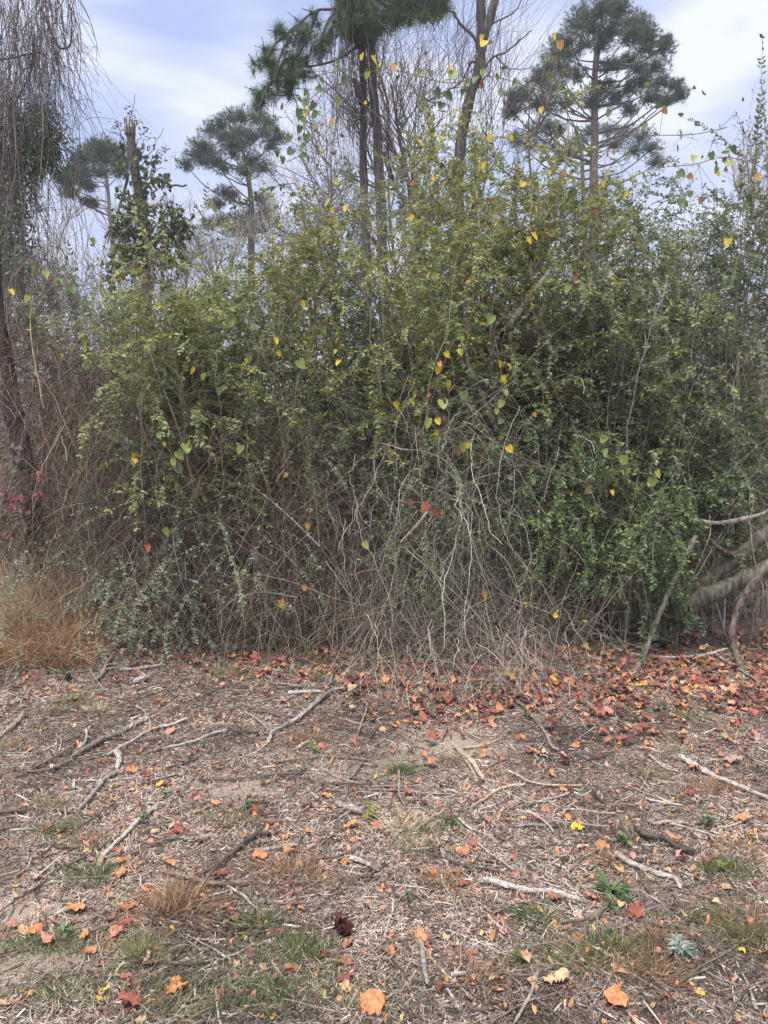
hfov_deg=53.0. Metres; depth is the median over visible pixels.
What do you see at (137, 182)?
broken tree
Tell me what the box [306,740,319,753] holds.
weed
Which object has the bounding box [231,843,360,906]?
grass tuft
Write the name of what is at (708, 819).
weed
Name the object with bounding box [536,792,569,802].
fallen stick
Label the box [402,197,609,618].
privet shrub
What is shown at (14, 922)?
fallen leaf
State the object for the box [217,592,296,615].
bare cane
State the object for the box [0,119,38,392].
bare tree
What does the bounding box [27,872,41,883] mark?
fallen leaf
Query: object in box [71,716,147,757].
fallen stick
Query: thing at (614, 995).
fallen leaf
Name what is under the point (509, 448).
heart leaf vine
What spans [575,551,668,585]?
privet shoot
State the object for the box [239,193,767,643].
cane tangle
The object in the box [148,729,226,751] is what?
fallen stick
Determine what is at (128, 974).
fallen leaf
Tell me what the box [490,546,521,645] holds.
bare cane
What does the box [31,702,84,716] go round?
grass tuft
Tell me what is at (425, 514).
bare branch
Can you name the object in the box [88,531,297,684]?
privet shrub
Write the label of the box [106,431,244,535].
heart leaf vine
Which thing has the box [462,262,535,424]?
heart leaf vine
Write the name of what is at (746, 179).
bare tree
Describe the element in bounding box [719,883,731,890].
fallen leaf
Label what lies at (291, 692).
fallen stick
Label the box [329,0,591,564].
forked tree
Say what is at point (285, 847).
fallen leaf
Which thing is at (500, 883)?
fallen stick
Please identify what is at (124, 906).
fallen leaf
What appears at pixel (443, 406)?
heart leaf vine
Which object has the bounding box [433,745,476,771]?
grass tuft
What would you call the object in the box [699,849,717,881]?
fallen stick
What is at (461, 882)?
fallen leaf
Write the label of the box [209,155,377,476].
bare tree
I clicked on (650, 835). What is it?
fallen stick
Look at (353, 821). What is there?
fallen leaf
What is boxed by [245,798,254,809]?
weed
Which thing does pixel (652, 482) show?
heart leaf vine
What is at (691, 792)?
fallen leaf
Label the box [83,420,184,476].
privet shoot
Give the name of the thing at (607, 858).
grass tuft
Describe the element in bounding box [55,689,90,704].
grass tuft
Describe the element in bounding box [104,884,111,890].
fallen leaf
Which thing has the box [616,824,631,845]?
weed
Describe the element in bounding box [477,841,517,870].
fallen stick
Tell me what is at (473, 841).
fallen leaf
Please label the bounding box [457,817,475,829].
fallen stick
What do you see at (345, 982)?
fallen leaf
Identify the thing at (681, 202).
heart leaf vine
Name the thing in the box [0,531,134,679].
privet shrub
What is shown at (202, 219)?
privet shoot
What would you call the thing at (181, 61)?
sky
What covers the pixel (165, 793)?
weed
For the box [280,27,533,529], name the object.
bare tree
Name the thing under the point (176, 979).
fallen leaf
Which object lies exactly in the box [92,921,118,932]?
fallen stick
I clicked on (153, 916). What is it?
fallen stick
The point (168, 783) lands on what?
fallen leaf
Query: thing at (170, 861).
fallen leaf
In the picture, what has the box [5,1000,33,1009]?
fallen stick
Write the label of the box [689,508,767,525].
bare branch
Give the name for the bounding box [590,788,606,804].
fallen stick
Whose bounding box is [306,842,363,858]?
fallen stick
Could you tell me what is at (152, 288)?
bare tree
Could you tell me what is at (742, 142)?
seed stalk
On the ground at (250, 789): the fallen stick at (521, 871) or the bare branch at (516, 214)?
the fallen stick at (521, 871)
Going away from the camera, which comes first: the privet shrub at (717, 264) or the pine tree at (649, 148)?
the privet shrub at (717, 264)
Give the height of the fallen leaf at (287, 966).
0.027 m
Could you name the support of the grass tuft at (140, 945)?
on the ground at (250, 789)
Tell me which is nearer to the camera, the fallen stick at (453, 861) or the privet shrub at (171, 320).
the fallen stick at (453, 861)
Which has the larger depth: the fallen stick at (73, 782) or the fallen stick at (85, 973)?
the fallen stick at (73, 782)
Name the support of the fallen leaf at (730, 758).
on the ground at (250, 789)
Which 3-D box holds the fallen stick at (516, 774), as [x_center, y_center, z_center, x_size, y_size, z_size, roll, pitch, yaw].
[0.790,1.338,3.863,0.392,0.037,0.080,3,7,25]
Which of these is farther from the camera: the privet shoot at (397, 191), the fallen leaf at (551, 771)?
the privet shoot at (397, 191)
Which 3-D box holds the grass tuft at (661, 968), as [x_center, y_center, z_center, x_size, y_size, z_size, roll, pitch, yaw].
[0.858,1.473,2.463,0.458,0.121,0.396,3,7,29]
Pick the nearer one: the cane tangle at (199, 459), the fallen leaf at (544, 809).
the fallen leaf at (544, 809)
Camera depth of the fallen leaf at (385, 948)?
2.56 m
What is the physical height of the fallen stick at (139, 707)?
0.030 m
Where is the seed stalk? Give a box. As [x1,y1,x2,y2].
[716,83,767,212]
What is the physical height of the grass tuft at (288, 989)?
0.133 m
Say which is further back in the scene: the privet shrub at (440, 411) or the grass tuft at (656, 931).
the privet shrub at (440, 411)
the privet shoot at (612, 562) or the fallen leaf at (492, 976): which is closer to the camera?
the fallen leaf at (492, 976)
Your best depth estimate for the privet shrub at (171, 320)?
6.13 m
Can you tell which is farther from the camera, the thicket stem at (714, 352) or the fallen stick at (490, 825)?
the thicket stem at (714, 352)
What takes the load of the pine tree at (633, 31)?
on the ground at (250, 789)
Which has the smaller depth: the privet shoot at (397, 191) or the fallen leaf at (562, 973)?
the fallen leaf at (562, 973)
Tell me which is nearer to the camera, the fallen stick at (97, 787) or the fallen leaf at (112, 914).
the fallen leaf at (112, 914)
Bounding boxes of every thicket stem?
[194,280,270,620]
[325,282,409,614]
[473,197,531,620]
[596,324,631,619]
[640,232,737,610]
[675,240,750,596]
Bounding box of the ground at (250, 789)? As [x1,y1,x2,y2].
[0,433,767,1023]
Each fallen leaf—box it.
[0,997,23,1004]
[6,918,18,934]
[18,924,29,934]
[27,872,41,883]
[27,923,42,936]
[41,930,56,942]
[64,901,84,910]
[75,928,88,941]
[81,945,95,958]
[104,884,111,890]
[106,911,114,921]
[106,925,122,943]
[111,865,133,876]
[114,972,130,987]
[115,856,127,863]
[117,899,144,910]
[118,917,130,930]
[118,987,156,1005]
[126,764,137,772]
[135,1015,145,1023]
[138,769,150,779]
[138,885,150,894]
[142,959,158,965]
[162,780,171,785]
[165,726,174,734]
[165,858,176,865]
[165,975,187,993]
[168,822,182,833]
[171,975,180,983]
[211,799,220,804]
[211,868,234,875]
[249,805,257,812]
[252,848,267,863]
[281,962,298,971]
[283,844,293,859]
[314,949,335,957]
[330,912,354,937]
[333,953,353,965]
[337,971,353,986]
[340,979,351,992]
[342,936,356,948]
[343,819,356,826]
[345,988,384,1014]
[373,819,390,833]
[379,945,389,955]
[404,785,411,793]
[415,926,428,940]
[457,844,473,855]
[457,879,468,889]
[469,837,478,845]
[489,973,502,980]
[518,949,534,961]
[526,976,536,988]
[540,807,549,811]
[543,967,574,983]
[547,769,555,777]
[547,890,561,907]
[571,821,583,832]
[572,933,583,943]
[584,891,598,907]
[596,838,609,850]
[603,963,626,972]
[603,983,628,1006]
[613,864,623,873]
[617,900,625,908]
[627,901,642,918]
[668,833,678,839]
[675,855,689,860]
[683,788,693,800]
[695,851,705,861]
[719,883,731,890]
[723,753,742,762]
[734,812,748,820]
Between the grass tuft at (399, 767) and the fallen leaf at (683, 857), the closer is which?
the fallen leaf at (683, 857)
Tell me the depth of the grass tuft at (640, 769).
3.92 m
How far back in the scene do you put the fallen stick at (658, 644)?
6.29 m
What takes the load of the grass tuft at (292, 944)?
on the ground at (250, 789)
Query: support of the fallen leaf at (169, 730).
on the ground at (250, 789)
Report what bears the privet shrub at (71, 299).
on the ground at (250, 789)
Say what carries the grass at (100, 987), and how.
on the ground at (250, 789)
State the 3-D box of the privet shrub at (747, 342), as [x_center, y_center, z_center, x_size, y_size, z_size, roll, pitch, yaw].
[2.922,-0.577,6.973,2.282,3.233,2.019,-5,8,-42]
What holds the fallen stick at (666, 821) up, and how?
on the ground at (250, 789)
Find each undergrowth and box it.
[0,252,767,471]
[0,350,767,573]
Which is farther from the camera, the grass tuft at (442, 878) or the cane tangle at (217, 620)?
the cane tangle at (217, 620)
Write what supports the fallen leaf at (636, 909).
on the ground at (250, 789)
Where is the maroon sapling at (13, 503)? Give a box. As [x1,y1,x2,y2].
[0,441,46,590]
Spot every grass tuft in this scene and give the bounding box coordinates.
[0,735,41,756]
[20,792,79,818]
[24,807,104,845]
[26,652,102,674]
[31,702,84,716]
[37,812,144,863]
[48,855,128,893]
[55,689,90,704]
[78,697,126,716]
[94,915,203,983]
[96,856,256,949]
[103,977,223,1023]
[189,800,269,833]
[200,659,264,685]
[220,897,287,943]
[229,957,342,1022]
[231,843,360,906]
[248,921,347,982]
[263,634,332,656]
[279,724,344,748]
[358,798,443,846]
[374,830,462,866]
[378,812,476,842]
[381,755,427,776]
[394,861,484,908]
[423,807,472,835]
[426,932,531,1003]
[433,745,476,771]
[496,893,571,936]
[522,918,661,1006]
[561,917,660,965]
[569,845,641,884]
[575,933,730,1010]
[613,757,676,789]
[624,914,699,962]
[643,735,706,758]
[655,884,767,974]
[664,897,741,940]
[671,770,766,808]
[676,849,751,886]
[685,825,767,893]
[693,909,767,978]
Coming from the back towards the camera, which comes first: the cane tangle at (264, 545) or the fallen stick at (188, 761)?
the cane tangle at (264, 545)
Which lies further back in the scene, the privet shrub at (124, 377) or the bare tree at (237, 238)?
the bare tree at (237, 238)
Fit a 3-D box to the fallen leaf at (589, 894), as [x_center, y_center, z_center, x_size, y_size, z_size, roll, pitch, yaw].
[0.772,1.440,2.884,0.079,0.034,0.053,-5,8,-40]
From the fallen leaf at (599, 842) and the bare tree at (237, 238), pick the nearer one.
the fallen leaf at (599, 842)
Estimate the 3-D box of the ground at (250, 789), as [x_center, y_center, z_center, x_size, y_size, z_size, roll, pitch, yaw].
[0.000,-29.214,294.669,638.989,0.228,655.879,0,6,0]
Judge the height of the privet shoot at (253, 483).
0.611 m
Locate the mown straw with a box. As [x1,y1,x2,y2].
[0,629,767,1023]
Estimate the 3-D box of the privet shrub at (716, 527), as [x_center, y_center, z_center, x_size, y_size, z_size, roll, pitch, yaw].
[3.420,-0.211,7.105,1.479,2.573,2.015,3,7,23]
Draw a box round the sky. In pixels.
[0,0,767,424]
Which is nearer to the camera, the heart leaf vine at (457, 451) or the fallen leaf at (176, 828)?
the fallen leaf at (176, 828)
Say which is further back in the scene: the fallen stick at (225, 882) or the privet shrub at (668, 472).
the privet shrub at (668, 472)
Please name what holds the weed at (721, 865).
on the ground at (250, 789)
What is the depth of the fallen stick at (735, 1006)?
2.36 m
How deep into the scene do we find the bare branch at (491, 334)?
6.40 m
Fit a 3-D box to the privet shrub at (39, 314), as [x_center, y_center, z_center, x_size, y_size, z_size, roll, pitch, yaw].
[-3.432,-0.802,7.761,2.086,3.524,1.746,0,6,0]
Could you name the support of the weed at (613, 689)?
on the ground at (250, 789)
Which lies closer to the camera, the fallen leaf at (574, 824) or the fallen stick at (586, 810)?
the fallen leaf at (574, 824)
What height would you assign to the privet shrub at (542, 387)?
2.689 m
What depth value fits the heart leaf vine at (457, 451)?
5.61 m
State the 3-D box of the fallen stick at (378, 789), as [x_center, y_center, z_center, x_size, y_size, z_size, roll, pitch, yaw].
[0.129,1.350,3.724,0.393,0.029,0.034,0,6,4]
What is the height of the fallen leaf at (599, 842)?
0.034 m
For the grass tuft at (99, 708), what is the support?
on the ground at (250, 789)
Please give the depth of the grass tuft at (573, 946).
2.57 m
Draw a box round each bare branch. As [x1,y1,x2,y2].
[30,296,43,408]
[400,511,428,542]
[462,343,498,430]
[489,324,500,420]
[507,270,551,329]
[513,206,545,275]
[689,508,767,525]
[725,259,741,532]
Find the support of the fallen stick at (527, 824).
on the ground at (250, 789)
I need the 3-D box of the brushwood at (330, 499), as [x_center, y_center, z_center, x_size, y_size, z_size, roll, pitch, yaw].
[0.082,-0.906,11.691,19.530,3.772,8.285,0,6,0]
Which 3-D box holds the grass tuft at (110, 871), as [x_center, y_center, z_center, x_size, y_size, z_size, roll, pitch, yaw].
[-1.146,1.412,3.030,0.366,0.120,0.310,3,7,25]
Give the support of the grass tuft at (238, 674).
on the ground at (250, 789)
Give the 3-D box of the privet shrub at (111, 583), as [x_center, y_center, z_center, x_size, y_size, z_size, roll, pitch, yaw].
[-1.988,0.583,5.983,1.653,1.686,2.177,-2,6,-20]
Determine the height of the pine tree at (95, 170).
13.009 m
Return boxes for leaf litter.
[0,584,767,1023]
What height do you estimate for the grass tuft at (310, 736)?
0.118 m
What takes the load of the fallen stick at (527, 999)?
on the ground at (250, 789)
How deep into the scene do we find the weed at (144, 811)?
3.42 m
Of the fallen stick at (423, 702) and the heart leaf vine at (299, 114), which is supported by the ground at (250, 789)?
the fallen stick at (423, 702)
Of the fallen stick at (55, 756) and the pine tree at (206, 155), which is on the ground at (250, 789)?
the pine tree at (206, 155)
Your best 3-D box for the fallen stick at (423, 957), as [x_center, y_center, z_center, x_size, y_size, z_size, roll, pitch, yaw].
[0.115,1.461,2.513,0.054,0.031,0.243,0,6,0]
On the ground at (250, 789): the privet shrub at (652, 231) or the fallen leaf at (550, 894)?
the privet shrub at (652, 231)
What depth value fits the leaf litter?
4.86 m
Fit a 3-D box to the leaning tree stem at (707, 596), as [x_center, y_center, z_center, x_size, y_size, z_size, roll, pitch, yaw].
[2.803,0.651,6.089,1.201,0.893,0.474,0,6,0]
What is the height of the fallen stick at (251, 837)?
0.043 m
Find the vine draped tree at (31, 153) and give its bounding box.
[0,0,171,604]
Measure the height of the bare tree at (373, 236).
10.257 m
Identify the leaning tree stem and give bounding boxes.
[654,552,767,644]
[659,525,767,623]
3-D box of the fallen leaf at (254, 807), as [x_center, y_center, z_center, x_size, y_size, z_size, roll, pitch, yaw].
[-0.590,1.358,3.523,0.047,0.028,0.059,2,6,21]
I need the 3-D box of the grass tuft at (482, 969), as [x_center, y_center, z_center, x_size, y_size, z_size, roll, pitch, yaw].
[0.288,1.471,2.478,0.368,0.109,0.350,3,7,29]
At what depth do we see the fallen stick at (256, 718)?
4.64 m
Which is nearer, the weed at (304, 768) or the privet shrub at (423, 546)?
the weed at (304, 768)
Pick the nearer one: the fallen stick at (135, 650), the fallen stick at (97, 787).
the fallen stick at (97, 787)
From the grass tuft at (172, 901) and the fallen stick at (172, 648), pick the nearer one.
the grass tuft at (172, 901)
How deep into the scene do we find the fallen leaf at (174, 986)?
2.40 m
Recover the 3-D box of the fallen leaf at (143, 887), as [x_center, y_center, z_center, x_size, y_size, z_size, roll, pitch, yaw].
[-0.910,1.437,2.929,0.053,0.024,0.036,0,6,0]
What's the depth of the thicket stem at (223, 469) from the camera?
7.01 m
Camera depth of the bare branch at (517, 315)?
6.29 m
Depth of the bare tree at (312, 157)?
16.26 m
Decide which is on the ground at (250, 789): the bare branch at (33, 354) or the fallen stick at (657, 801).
the fallen stick at (657, 801)
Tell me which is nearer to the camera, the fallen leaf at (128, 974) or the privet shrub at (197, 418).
the fallen leaf at (128, 974)
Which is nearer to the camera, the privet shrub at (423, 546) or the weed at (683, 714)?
the weed at (683, 714)
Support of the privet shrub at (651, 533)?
on the ground at (250, 789)
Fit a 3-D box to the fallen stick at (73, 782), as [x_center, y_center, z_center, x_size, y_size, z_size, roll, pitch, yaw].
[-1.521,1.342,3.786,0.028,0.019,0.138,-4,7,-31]
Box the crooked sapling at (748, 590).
[728,559,767,670]
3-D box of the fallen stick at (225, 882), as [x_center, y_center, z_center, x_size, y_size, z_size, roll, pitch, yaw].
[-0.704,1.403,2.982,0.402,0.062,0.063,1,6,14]
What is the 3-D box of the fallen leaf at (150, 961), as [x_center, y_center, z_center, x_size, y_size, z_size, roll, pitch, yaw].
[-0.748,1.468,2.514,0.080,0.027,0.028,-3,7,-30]
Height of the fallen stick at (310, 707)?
0.095 m
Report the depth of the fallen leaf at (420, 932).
2.65 m
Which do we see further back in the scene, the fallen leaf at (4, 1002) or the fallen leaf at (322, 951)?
the fallen leaf at (322, 951)
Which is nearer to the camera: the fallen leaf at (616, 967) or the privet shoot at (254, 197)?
the fallen leaf at (616, 967)
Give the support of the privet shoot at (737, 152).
attached to the privet shrub at (717, 264)
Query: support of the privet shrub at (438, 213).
on the ground at (250, 789)
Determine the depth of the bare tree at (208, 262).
22.93 m
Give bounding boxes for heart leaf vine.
[0,221,186,331]
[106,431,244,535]
[112,300,340,400]
[144,444,464,609]
[274,77,368,185]
[280,26,591,147]
[289,103,443,255]
[393,318,496,457]
[403,396,614,498]
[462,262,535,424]
[472,113,629,295]
[482,546,596,670]
[499,72,744,179]
[575,395,693,494]
[658,114,767,280]
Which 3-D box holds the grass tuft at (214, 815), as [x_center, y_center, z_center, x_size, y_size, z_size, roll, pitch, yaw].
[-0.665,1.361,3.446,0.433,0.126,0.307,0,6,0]
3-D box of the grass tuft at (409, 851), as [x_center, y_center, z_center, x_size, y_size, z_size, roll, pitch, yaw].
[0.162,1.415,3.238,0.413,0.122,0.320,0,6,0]
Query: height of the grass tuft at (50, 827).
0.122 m
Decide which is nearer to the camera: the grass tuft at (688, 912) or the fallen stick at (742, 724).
the grass tuft at (688, 912)
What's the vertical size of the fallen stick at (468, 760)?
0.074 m
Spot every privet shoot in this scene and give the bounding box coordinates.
[68,472,103,543]
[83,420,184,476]
[193,182,217,258]
[216,465,318,545]
[229,182,295,209]
[296,417,329,545]
[301,95,365,202]
[389,132,421,271]
[415,96,446,258]
[569,439,609,521]
[574,276,660,311]
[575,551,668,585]
[593,448,636,522]
[657,297,670,369]
[688,117,748,160]
[735,90,767,221]
[738,33,767,209]
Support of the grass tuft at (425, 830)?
on the ground at (250, 789)
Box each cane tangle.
[0,167,313,644]
[0,265,432,655]
[0,358,517,671]
[0,369,473,679]
[2,477,469,682]
[189,294,716,688]
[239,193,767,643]
[247,515,711,742]
[278,515,654,675]
[360,308,767,666]
[508,510,767,634]
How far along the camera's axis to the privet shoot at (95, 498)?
6.02 m
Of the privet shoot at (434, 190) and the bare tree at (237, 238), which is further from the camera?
the bare tree at (237, 238)
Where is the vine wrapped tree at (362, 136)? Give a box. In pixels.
[302,0,403,547]
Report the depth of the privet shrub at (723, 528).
6.55 m
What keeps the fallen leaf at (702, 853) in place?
on the ground at (250, 789)
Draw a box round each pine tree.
[50,132,129,383]
[174,102,295,368]
[243,0,457,526]
[497,0,691,309]
[500,114,668,362]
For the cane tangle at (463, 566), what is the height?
3.247 m
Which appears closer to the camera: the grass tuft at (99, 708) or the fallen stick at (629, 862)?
the fallen stick at (629, 862)
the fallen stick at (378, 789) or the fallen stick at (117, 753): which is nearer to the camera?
the fallen stick at (378, 789)
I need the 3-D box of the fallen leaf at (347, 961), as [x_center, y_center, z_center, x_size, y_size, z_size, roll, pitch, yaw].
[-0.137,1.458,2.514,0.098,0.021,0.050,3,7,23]
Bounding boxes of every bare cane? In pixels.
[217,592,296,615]
[259,573,370,607]
[402,546,499,651]
[456,490,522,668]
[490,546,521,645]
[492,583,553,614]
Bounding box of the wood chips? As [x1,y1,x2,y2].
[0,627,767,1023]
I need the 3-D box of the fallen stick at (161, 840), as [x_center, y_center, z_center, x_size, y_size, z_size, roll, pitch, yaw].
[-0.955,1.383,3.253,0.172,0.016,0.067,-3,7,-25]
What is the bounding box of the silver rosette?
[665,932,697,963]
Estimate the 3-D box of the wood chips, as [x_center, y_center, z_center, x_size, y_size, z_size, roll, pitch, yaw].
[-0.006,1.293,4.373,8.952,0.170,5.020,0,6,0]
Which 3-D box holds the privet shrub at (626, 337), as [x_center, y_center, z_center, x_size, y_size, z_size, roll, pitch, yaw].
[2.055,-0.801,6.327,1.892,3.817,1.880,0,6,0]
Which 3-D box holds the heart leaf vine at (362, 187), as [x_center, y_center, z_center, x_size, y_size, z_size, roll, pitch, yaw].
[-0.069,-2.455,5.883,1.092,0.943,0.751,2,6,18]
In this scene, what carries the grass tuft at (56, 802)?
on the ground at (250, 789)
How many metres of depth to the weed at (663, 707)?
4.78 m
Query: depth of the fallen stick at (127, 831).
3.29 m
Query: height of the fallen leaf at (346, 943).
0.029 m
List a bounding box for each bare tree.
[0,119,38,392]
[0,171,101,473]
[1,128,63,484]
[22,160,103,479]
[69,178,160,430]
[112,220,196,345]
[117,183,238,461]
[175,206,267,363]
[180,198,256,303]
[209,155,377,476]
[226,194,323,455]
[229,143,304,449]
[238,55,397,484]
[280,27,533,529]
[320,0,481,414]
[431,45,647,434]
[646,201,724,370]
[693,121,767,380]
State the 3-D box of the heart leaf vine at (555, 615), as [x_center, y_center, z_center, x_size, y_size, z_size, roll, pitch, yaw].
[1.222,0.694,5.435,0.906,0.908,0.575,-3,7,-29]
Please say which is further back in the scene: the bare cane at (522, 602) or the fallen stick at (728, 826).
the bare cane at (522, 602)
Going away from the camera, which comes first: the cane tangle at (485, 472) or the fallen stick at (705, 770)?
the fallen stick at (705, 770)
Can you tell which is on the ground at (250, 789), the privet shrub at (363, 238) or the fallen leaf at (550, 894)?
the privet shrub at (363, 238)
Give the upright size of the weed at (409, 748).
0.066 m
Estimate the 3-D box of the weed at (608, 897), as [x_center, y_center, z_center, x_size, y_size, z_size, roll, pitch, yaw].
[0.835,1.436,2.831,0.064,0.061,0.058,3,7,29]
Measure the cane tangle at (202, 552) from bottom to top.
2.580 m
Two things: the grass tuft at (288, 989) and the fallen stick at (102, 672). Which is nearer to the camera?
the grass tuft at (288, 989)
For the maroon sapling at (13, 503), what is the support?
on the ground at (250, 789)
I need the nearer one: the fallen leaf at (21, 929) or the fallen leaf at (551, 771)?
the fallen leaf at (21, 929)
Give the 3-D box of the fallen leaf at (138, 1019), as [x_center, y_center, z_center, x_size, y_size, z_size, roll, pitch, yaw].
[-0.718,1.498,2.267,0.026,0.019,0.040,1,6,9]
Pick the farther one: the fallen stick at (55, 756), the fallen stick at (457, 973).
the fallen stick at (55, 756)
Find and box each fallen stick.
[0,708,27,737]
[0,807,34,813]
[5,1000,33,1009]
[9,828,34,830]
[14,742,76,778]
[25,759,71,771]
[40,644,236,652]
[62,861,83,870]
[64,646,194,651]
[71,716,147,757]
[72,778,79,788]
[74,972,100,974]
[77,766,124,810]
[79,727,90,747]
[92,651,118,680]
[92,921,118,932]
[97,658,155,671]
[98,805,157,861]
[107,717,187,754]
[108,737,161,741]
[113,749,121,768]
[120,663,164,670]
[133,669,157,682]
[136,705,152,729]
[136,834,178,843]
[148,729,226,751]
[148,901,158,934]
[158,867,252,885]
[159,857,184,870]
[165,757,198,767]
[188,819,269,882]
[202,771,305,780]
[242,836,300,856]
[244,711,269,730]
[252,686,346,754]
[272,755,342,762]
[288,688,320,694]
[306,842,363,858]
[333,800,362,821]
[350,855,378,870]
[355,695,367,740]
[369,723,384,737]
[370,787,450,794]
[393,662,436,717]
[397,770,404,804]
[411,936,428,984]
[425,852,498,870]
[451,963,465,977]
[452,738,499,781]
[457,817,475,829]
[475,783,525,803]
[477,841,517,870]
[478,814,532,855]
[483,877,581,901]
[494,670,558,749]
[505,769,580,785]
[509,863,529,882]
[513,964,543,1023]
[516,823,545,826]
[526,810,553,831]
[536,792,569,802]
[562,808,614,813]
[585,751,614,760]
[586,903,608,920]
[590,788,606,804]
[594,830,625,841]
[614,851,681,888]
[615,648,727,658]
[633,825,694,853]
[645,797,682,805]
[648,753,678,771]
[650,608,711,649]
[652,820,685,824]
[678,754,767,799]
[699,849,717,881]
[708,702,747,713]
[715,654,767,688]
[717,818,743,827]
[731,987,747,1013]
[736,711,743,730]
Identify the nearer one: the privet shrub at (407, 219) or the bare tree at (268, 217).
the privet shrub at (407, 219)
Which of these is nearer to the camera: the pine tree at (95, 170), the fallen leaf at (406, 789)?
the fallen leaf at (406, 789)
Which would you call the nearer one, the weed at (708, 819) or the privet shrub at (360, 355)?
the weed at (708, 819)
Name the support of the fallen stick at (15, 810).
on the ground at (250, 789)
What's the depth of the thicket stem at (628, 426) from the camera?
7.04 m
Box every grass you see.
[0,534,199,693]
[0,633,767,1023]
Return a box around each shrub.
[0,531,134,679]
[3,238,142,589]
[7,257,197,578]
[12,488,247,684]
[26,267,282,643]
[60,270,342,612]
[76,205,314,639]
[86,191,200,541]
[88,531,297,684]
[107,464,363,661]
[138,200,348,609]
[185,281,355,628]
[217,269,426,633]
[221,150,409,618]
[241,191,498,627]
[273,120,485,608]
[284,210,539,633]
[317,421,508,666]
[335,350,553,635]
[344,93,540,598]
[353,101,556,604]
[401,125,689,628]
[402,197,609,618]
[422,37,663,612]
[440,402,682,641]
[461,326,716,629]
[477,226,728,627]
[487,363,767,666]
[521,181,767,640]
[527,137,710,604]
[558,172,767,591]
[570,282,767,639]
[590,406,767,631]
[596,251,767,634]
[627,135,767,619]
[678,395,767,629]
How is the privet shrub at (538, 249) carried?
on the ground at (250, 789)
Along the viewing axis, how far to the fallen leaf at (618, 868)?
3.07 m
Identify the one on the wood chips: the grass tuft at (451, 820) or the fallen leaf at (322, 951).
the fallen leaf at (322, 951)
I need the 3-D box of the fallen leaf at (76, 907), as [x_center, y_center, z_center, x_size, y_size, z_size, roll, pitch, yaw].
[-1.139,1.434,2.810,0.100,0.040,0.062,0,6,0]
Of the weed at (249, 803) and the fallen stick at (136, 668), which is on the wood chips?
the fallen stick at (136, 668)
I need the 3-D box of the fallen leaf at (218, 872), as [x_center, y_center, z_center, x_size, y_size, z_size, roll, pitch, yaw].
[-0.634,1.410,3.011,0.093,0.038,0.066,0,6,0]
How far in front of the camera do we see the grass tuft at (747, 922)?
2.73 m
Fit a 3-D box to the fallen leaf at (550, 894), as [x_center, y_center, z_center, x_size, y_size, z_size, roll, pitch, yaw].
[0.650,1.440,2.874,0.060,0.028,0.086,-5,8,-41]
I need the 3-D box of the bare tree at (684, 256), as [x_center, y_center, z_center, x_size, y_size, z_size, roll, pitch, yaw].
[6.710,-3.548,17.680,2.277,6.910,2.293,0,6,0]
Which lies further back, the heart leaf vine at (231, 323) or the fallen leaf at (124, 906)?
the heart leaf vine at (231, 323)
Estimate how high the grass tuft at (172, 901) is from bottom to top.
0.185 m
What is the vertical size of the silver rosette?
0.079 m
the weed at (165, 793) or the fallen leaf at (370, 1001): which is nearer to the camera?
the fallen leaf at (370, 1001)
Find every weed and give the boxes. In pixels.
[58,920,75,938]
[59,667,72,680]
[138,794,149,824]
[162,787,171,796]
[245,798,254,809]
[295,759,309,773]
[302,634,321,658]
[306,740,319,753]
[309,663,326,681]
[355,651,371,666]
[362,800,380,820]
[401,890,417,902]
[406,741,414,753]
[505,943,527,968]
[521,706,530,718]
[588,866,634,898]
[601,681,621,695]
[602,892,618,910]
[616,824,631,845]
[620,892,633,903]
[655,701,667,709]
[676,708,691,719]
[696,808,718,828]
[715,860,727,872]
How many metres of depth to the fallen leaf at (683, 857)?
3.12 m
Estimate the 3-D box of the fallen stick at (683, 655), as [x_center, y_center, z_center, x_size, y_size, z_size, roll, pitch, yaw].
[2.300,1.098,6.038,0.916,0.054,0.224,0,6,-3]
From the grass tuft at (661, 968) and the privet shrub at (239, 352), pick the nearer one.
the grass tuft at (661, 968)
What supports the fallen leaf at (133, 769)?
on the mown straw
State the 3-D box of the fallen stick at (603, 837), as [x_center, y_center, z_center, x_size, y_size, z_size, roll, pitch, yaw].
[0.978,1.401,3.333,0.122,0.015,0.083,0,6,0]
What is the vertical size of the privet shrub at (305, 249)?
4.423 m
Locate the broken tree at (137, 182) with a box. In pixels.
[103,95,186,487]
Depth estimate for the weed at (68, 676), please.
5.43 m
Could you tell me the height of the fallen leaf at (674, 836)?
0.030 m
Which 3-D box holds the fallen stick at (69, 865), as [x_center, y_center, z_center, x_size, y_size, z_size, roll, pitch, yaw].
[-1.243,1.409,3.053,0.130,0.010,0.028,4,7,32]
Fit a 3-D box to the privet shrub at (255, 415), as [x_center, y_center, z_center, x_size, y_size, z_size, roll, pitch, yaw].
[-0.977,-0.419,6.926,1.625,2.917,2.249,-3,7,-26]
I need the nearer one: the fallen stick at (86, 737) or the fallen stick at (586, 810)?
the fallen stick at (586, 810)
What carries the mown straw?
on the ground at (250, 789)
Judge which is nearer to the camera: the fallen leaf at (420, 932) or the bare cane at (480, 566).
the fallen leaf at (420, 932)
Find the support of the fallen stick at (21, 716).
on the ground at (250, 789)
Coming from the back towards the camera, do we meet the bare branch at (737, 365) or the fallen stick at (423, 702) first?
the bare branch at (737, 365)
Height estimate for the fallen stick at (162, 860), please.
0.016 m
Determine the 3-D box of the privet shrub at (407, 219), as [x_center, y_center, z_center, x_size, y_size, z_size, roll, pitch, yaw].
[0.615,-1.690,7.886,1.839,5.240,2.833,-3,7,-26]

